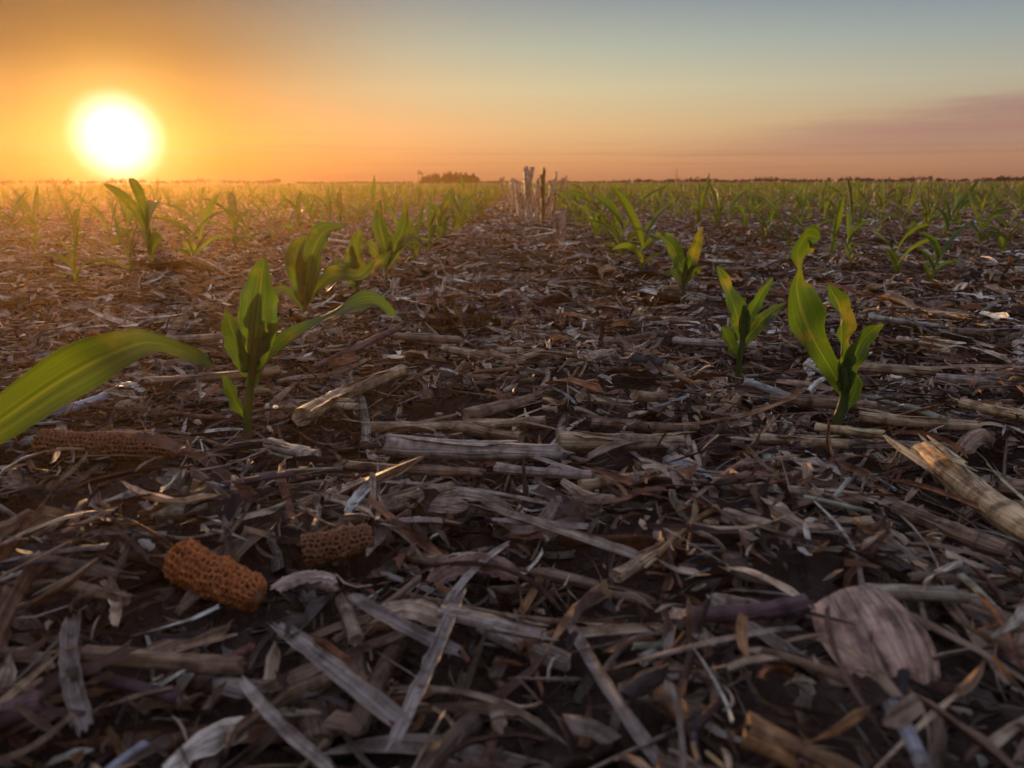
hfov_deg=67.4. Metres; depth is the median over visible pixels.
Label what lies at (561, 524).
corn leaf strip
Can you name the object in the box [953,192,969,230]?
corn seedling
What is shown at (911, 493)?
corn leaf strip
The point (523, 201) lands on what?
corn stubble
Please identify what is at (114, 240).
corn seedling
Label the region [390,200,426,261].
corn seedling
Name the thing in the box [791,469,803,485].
corn husk
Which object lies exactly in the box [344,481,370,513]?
corn leaf strip
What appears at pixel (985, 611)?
corn stalk piece
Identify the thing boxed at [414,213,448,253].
corn seedling
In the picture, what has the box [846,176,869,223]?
corn seedling
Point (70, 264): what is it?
corn seedling
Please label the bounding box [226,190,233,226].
corn seedling
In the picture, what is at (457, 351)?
corn stalk piece
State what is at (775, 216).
corn seedling
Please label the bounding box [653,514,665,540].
corn leaf strip
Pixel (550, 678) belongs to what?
corn leaf strip
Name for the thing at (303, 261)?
corn seedling
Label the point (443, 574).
corn husk
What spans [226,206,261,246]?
corn seedling
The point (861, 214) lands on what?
corn seedling
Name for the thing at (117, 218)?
corn seedling
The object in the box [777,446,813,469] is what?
corn leaf strip
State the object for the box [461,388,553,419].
corn stalk piece
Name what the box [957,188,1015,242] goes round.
corn seedling
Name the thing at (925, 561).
corn leaf strip
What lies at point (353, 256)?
corn seedling
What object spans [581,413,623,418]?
corn leaf strip
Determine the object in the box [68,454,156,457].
corn leaf strip
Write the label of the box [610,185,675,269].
corn seedling
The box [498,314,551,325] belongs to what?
corn stalk piece
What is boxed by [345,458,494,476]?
corn stalk piece
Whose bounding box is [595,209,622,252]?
corn seedling
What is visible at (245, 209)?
corn seedling
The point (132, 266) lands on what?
corn seedling
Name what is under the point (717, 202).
corn seedling
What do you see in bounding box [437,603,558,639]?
corn stalk piece
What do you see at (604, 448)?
corn leaf strip
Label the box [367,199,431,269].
corn seedling
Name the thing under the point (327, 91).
sky
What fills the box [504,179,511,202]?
corn stubble
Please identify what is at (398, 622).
corn leaf strip
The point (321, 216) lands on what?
corn seedling
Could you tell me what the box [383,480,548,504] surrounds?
corn leaf strip
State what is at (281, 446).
corn stalk piece
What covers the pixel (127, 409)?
corn leaf strip
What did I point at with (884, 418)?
corn stalk piece
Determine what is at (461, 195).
corn seedling
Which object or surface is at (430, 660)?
corn leaf strip
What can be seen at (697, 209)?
corn seedling
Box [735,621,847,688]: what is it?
corn leaf strip
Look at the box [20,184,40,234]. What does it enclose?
corn seedling
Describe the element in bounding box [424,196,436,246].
corn seedling
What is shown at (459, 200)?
corn seedling
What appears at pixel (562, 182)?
corn stubble
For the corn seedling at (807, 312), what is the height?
0.203 m
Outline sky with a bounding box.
[0,0,1023,183]
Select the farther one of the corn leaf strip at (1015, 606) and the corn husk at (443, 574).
the corn husk at (443, 574)
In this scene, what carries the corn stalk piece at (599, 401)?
on the ground
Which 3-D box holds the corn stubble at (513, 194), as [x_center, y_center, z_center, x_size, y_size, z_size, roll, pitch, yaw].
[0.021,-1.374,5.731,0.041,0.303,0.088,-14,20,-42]
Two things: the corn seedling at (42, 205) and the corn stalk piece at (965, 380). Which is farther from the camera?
the corn seedling at (42, 205)
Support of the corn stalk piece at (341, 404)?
on the crop residue
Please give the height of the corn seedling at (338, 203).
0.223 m
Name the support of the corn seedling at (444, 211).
on the crop residue
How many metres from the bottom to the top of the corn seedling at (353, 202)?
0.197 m
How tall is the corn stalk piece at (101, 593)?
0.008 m
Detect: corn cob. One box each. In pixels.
[31,428,175,462]
[162,536,267,612]
[300,524,374,567]
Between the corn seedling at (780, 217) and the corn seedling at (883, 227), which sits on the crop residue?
the corn seedling at (883, 227)
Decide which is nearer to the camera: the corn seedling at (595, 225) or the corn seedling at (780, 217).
the corn seedling at (780, 217)
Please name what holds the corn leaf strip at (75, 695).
on the crop residue
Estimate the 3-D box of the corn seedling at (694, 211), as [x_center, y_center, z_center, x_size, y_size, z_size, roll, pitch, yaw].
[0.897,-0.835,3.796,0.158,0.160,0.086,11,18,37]
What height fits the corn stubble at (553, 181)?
0.292 m
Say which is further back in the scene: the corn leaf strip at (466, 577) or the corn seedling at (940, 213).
the corn seedling at (940, 213)
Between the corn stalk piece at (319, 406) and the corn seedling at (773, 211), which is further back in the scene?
the corn seedling at (773, 211)
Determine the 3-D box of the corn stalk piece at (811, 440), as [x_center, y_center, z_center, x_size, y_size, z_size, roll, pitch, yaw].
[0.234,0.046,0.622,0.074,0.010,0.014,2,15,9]
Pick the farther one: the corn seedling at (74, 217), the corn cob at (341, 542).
the corn seedling at (74, 217)
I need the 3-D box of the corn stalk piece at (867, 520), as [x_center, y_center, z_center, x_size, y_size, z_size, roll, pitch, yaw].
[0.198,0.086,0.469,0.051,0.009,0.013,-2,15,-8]
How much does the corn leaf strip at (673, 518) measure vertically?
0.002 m
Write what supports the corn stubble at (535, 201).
on the ground
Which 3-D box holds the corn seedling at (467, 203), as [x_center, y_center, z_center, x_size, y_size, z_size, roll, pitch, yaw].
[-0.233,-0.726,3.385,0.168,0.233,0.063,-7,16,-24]
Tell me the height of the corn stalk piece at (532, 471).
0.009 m
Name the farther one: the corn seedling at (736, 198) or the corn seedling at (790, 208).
the corn seedling at (790, 208)
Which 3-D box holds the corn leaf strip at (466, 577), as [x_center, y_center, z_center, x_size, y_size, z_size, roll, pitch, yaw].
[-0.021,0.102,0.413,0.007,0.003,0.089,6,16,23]
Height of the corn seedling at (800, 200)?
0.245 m
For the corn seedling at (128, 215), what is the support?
on the ground
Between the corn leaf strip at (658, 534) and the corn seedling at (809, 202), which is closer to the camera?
the corn leaf strip at (658, 534)
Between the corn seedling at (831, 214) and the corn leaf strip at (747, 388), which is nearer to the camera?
the corn leaf strip at (747, 388)
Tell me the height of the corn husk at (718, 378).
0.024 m
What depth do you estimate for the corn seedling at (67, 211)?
3.34 m
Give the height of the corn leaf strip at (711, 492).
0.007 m
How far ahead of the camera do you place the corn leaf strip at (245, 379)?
0.81 m
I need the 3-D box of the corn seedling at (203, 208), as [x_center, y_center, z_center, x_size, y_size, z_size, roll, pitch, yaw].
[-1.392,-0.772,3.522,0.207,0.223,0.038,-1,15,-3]
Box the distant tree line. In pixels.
[0,175,1023,183]
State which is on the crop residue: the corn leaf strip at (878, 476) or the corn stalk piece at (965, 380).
the corn stalk piece at (965, 380)
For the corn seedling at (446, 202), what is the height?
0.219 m
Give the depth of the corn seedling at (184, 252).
1.91 m
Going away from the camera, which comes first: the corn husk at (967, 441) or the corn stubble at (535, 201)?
the corn husk at (967, 441)
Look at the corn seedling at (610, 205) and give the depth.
1.95 m
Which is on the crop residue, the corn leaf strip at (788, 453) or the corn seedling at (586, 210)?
the corn seedling at (586, 210)
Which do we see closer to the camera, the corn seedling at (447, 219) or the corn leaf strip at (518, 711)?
the corn leaf strip at (518, 711)
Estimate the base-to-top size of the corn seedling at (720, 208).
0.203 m
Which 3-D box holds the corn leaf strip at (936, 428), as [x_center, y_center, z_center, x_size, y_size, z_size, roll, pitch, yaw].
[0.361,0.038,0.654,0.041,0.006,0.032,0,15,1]
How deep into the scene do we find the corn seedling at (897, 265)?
1.71 m
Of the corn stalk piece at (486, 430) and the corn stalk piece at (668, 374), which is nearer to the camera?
the corn stalk piece at (486, 430)
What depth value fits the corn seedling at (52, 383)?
0.41 m
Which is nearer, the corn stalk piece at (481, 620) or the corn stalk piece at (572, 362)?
the corn stalk piece at (481, 620)
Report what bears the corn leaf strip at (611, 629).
on the ground
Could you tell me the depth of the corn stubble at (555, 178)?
7.23 m
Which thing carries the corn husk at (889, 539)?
on the ground
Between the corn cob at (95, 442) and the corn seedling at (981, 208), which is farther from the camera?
the corn seedling at (981, 208)
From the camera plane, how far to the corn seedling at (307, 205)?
3.11 m
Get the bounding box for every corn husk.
[269,569,336,592]
[423,552,519,584]
[429,497,469,512]
[434,488,514,510]
[607,389,629,393]
[652,532,685,570]
[700,370,725,381]
[725,396,740,412]
[742,471,768,475]
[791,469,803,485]
[810,585,940,693]
[852,524,921,571]
[956,428,995,456]
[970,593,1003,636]
[1002,631,1023,670]
[1016,588,1023,603]
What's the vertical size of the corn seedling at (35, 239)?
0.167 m
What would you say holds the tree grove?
on the ground
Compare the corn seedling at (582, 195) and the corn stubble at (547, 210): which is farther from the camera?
the corn stubble at (547, 210)
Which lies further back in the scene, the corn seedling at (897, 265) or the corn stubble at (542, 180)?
the corn stubble at (542, 180)
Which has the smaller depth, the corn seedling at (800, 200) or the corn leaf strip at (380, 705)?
the corn leaf strip at (380, 705)
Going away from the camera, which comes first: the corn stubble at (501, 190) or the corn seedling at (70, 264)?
the corn seedling at (70, 264)
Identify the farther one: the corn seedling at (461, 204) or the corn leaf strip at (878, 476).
the corn seedling at (461, 204)
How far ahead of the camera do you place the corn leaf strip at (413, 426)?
0.65 m
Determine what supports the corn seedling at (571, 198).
on the ground
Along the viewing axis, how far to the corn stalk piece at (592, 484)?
0.53 m
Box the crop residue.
[0,187,1023,767]
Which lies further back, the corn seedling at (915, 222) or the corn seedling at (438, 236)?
the corn seedling at (915, 222)
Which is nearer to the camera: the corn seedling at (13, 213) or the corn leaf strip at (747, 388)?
the corn leaf strip at (747, 388)
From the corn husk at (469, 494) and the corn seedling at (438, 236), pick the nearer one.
the corn husk at (469, 494)
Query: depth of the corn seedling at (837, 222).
2.11 m
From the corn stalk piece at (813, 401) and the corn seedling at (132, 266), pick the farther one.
the corn seedling at (132, 266)
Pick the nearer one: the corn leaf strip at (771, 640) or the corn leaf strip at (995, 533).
the corn leaf strip at (771, 640)
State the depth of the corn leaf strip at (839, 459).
0.58 m
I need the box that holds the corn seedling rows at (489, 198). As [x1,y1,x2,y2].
[0,173,1023,223]
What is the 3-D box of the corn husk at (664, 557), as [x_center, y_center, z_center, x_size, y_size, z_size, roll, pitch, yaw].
[0.096,0.094,0.459,0.014,0.014,0.057,6,16,23]
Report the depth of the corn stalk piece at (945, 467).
0.51 m
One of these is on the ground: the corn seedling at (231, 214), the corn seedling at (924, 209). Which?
the corn seedling at (231, 214)
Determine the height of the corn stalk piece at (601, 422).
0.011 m
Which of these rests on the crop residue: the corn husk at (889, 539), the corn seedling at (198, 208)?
the corn seedling at (198, 208)
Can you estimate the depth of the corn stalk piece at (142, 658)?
0.34 m
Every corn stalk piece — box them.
[30,486,138,537]
[47,644,246,673]
[63,576,135,604]
[142,366,286,386]
[166,333,223,343]
[262,437,318,461]
[292,363,408,425]
[320,395,359,409]
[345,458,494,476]
[363,331,464,343]
[369,401,557,436]
[382,433,575,462]
[436,343,490,361]
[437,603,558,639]
[447,421,534,442]
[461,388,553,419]
[466,372,551,382]
[493,462,597,479]
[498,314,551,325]
[537,333,613,343]
[538,361,611,370]
[556,430,697,451]
[568,414,699,431]
[575,394,713,418]
[577,462,688,490]
[605,316,694,328]
[609,537,673,582]
[616,365,704,385]
[672,336,763,348]
[705,482,872,505]
[709,588,815,619]
[754,433,848,448]
[769,392,879,411]
[802,515,875,529]
[814,422,884,438]
[837,359,940,375]
[852,407,982,431]
[883,433,1023,545]
[884,496,1014,559]
[894,333,966,355]
[934,373,1023,389]
[945,395,1023,420]
[961,599,1023,634]
[986,476,1023,495]
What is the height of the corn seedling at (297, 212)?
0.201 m
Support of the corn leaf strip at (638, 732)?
on the crop residue
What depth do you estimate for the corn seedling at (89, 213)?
3.56 m
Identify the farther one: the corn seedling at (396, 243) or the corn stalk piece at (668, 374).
the corn seedling at (396, 243)
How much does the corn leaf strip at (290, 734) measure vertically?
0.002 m
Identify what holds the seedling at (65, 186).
on the ground
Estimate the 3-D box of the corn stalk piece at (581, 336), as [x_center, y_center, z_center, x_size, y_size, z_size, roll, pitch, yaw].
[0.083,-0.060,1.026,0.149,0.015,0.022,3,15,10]
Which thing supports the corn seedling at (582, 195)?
on the crop residue
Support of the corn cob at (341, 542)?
on the ground
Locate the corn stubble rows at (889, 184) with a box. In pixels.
[0,177,1023,209]
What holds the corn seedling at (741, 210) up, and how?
on the ground
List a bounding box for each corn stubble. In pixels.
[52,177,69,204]
[499,177,506,202]
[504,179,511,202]
[510,179,515,210]
[514,179,523,218]
[521,178,524,210]
[524,165,534,223]
[532,179,539,219]
[537,167,549,222]
[545,182,554,221]
[545,188,556,216]
[548,179,554,208]
[554,171,558,187]
[554,206,566,247]
[559,178,564,201]
[564,176,568,201]
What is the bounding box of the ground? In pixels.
[0,181,1023,767]
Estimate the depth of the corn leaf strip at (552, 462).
0.57 m
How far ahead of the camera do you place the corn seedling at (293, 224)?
2.83 m
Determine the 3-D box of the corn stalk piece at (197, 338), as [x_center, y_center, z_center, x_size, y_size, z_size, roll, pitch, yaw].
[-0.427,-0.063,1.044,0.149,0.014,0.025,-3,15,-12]
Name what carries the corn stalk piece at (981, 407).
on the ground
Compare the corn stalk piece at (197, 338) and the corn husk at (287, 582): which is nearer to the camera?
the corn husk at (287, 582)
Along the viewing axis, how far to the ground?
0.43 m
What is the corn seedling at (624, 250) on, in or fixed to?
on the crop residue
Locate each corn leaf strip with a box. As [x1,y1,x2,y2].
[58,608,92,737]
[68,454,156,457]
[90,406,149,412]
[100,576,121,627]
[218,379,280,388]
[239,675,332,767]
[268,621,413,727]
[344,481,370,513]
[345,592,462,656]
[379,425,437,432]
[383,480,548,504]
[385,584,465,751]
[391,684,569,746]
[410,380,428,396]
[432,561,564,613]
[435,500,523,509]
[443,541,508,604]
[467,502,666,570]
[489,517,588,528]
[507,677,579,680]
[530,456,597,477]
[564,614,660,766]
[571,622,669,636]
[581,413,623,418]
[585,437,636,461]
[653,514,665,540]
[661,515,704,523]
[679,500,692,504]
[681,385,729,388]
[696,385,763,393]
[703,519,718,524]
[708,488,718,497]
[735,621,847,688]
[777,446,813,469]
[819,454,876,471]
[847,474,920,490]
[880,545,955,585]
[888,479,983,511]
[891,430,967,458]
[904,477,921,501]
[928,425,946,432]
[968,527,1023,544]
[1001,603,1023,609]
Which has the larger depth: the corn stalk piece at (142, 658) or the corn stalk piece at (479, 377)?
the corn stalk piece at (479, 377)
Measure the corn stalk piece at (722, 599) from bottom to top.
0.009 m
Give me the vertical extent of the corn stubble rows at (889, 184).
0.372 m
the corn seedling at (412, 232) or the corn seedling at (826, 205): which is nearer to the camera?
the corn seedling at (412, 232)
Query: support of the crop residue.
on the ground
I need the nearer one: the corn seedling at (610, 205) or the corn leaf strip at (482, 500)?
the corn leaf strip at (482, 500)
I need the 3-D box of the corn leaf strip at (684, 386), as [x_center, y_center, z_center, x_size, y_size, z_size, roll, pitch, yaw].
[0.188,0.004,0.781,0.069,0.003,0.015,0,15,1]
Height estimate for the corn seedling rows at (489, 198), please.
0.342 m
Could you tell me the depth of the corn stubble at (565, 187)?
7.73 m
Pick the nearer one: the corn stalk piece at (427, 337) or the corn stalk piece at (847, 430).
the corn stalk piece at (847, 430)
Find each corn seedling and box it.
[0,191,26,230]
[0,219,8,263]
[0,329,215,444]
[12,188,38,225]
[18,209,54,251]
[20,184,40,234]
[33,217,90,299]
[38,191,49,225]
[56,204,89,249]
[64,189,101,228]
[64,197,74,229]
[89,200,134,253]
[91,217,139,274]
[103,178,162,261]
[109,191,136,245]
[113,204,123,225]
[151,193,235,256]
[161,211,228,256]
[182,191,214,223]
[184,192,229,228]
[198,192,259,248]
[219,193,244,218]
[220,258,395,455]
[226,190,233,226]
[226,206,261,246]
[237,202,254,224]
[251,194,294,243]
[274,222,375,320]
[277,209,296,236]
[282,190,304,234]
[295,191,328,226]
[304,202,324,221]
[306,187,333,221]
[330,230,391,291]
[332,194,354,226]
[333,186,344,222]
[344,189,362,228]
[349,198,371,218]
[364,200,421,287]
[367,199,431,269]
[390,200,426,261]
[407,222,426,255]
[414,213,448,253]
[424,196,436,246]
[432,198,444,241]
[432,200,455,241]
[442,192,475,228]
[442,193,448,241]
[442,197,453,233]
[447,189,466,217]
[448,187,463,231]
[455,194,465,228]
[459,189,472,220]
[464,196,475,226]
[562,187,630,238]
[568,183,602,229]
[568,192,597,225]
[569,189,586,217]
[573,196,585,227]
[579,185,668,260]
[580,203,606,236]
[588,202,600,218]
[589,205,601,236]
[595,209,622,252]
[598,223,646,255]
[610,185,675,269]
[611,212,631,248]
[661,227,702,308]
[672,186,695,218]
[678,203,710,221]
[690,172,709,229]
[703,181,735,230]
[704,191,726,230]
[715,188,754,228]
[717,266,785,382]
[734,187,760,231]
[742,196,784,247]
[742,197,778,232]
[763,196,814,247]
[780,199,797,223]
[787,216,833,246]
[788,224,883,456]
[795,180,810,218]
[802,197,815,223]
[823,192,835,224]
[826,180,861,221]
[827,195,843,258]
[843,210,871,274]
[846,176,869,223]
[856,201,868,230]
[858,197,899,231]
[870,224,936,273]
[871,187,925,237]
[906,193,919,222]
[919,219,974,283]
[920,187,940,222]
[920,202,949,223]
[921,197,939,238]
[932,178,979,241]
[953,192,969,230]
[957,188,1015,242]
[976,193,988,226]
[984,216,1023,249]
[992,189,1023,221]
[996,203,1023,233]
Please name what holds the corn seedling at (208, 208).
on the crop residue
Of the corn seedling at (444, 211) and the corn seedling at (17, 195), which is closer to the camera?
the corn seedling at (444, 211)
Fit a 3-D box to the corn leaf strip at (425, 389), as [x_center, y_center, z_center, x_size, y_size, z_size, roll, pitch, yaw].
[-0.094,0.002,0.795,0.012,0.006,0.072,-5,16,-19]
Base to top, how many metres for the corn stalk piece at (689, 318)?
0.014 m
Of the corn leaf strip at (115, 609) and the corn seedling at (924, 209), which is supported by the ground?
the corn leaf strip at (115, 609)
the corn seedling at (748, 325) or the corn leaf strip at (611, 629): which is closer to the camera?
the corn leaf strip at (611, 629)
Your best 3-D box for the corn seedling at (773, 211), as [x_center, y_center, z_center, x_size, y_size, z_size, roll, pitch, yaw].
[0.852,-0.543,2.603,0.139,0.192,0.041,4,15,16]
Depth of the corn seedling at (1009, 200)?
4.03 m
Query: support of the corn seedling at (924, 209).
on the crop residue
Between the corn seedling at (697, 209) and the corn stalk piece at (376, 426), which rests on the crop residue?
the corn stalk piece at (376, 426)
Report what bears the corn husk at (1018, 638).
on the ground
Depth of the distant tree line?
1165.75 m
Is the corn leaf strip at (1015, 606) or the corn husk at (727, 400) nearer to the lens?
the corn leaf strip at (1015, 606)
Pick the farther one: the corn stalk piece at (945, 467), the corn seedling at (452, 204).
the corn seedling at (452, 204)
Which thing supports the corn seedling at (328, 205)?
on the ground
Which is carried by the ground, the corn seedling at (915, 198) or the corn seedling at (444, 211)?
the corn seedling at (915, 198)
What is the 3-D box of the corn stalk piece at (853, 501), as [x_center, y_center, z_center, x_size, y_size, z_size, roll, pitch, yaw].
[0.183,0.073,0.520,0.113,0.012,0.017,3,15,13]
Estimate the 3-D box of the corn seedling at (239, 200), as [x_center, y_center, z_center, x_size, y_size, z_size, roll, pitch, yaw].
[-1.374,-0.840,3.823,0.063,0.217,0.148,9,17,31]
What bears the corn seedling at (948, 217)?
on the ground
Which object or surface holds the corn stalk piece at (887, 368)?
on the crop residue
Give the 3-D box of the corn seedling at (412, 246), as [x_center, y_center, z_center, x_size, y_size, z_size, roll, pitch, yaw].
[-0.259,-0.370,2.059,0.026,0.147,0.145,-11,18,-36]
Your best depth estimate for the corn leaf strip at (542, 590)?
0.41 m
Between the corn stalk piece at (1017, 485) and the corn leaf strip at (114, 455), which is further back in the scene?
the corn leaf strip at (114, 455)
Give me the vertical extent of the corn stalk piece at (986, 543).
0.012 m
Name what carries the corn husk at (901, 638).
on the ground
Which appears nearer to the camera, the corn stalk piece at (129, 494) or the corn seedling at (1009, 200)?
the corn stalk piece at (129, 494)
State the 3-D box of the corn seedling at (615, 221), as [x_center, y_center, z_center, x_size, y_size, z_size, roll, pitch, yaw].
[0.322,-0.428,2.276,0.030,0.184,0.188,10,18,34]
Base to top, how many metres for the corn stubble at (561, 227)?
0.188 m
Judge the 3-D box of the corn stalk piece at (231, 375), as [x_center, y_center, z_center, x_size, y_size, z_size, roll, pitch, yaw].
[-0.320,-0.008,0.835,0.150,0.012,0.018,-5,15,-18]
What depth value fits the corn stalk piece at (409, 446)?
0.59 m
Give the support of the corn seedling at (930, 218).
on the crop residue
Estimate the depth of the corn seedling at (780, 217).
2.46 m
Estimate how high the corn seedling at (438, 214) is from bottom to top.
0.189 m
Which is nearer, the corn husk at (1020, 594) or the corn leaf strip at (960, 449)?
the corn husk at (1020, 594)
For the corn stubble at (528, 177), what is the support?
on the ground
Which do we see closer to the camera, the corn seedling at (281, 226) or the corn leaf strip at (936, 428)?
the corn leaf strip at (936, 428)
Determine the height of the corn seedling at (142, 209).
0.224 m
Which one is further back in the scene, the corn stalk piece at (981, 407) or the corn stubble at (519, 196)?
the corn stubble at (519, 196)
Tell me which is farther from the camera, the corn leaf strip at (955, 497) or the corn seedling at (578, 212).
the corn seedling at (578, 212)
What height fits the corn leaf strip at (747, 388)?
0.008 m
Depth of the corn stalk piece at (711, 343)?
1.00 m
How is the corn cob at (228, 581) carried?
on the ground
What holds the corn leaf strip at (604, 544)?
on the ground
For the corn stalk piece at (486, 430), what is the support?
on the crop residue
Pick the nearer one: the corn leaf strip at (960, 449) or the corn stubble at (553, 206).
the corn leaf strip at (960, 449)
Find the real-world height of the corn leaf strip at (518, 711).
0.006 m
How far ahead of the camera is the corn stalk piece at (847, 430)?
0.64 m
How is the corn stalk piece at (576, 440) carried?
on the crop residue
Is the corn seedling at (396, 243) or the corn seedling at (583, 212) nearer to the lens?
the corn seedling at (396, 243)
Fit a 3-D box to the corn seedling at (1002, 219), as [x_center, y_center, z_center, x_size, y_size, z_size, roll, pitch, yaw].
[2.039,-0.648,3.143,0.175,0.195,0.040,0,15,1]
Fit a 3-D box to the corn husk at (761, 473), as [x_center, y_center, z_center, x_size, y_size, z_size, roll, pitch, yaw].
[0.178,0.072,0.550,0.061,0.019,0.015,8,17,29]
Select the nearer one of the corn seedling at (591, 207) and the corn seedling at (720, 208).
the corn seedling at (591, 207)
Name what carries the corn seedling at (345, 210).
on the crop residue
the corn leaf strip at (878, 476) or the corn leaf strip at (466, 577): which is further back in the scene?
the corn leaf strip at (878, 476)
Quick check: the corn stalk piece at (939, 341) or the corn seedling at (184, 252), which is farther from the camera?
the corn seedling at (184, 252)
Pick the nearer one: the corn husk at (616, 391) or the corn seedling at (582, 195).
the corn husk at (616, 391)
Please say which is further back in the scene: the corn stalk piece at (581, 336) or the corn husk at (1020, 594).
the corn stalk piece at (581, 336)
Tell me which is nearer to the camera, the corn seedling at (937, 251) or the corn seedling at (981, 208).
the corn seedling at (937, 251)
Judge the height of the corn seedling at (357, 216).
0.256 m
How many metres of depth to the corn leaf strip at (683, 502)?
0.50 m
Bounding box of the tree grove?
[417,170,478,182]
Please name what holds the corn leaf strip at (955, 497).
on the ground
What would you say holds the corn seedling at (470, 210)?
on the ground
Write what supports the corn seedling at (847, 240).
on the ground
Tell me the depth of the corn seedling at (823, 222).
2.25 m
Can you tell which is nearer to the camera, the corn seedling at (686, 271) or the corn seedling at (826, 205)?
the corn seedling at (686, 271)
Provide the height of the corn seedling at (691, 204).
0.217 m
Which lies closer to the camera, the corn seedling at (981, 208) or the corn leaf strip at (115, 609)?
the corn leaf strip at (115, 609)
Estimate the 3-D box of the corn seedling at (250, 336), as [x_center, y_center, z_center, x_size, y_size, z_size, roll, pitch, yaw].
[-0.176,-0.022,0.670,0.154,0.176,0.029,0,15,1]
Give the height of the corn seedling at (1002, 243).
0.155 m
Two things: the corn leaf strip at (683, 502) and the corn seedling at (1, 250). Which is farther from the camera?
the corn seedling at (1, 250)
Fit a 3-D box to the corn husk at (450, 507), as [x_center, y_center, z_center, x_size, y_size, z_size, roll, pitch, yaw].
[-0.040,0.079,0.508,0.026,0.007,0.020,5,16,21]
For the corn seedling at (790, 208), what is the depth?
4.07 m
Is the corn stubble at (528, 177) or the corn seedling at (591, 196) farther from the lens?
the corn stubble at (528, 177)
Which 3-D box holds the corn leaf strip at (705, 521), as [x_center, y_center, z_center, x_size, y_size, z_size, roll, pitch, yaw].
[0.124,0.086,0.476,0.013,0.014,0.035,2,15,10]
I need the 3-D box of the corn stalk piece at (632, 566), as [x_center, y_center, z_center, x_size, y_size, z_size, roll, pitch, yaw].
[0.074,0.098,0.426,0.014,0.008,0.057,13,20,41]

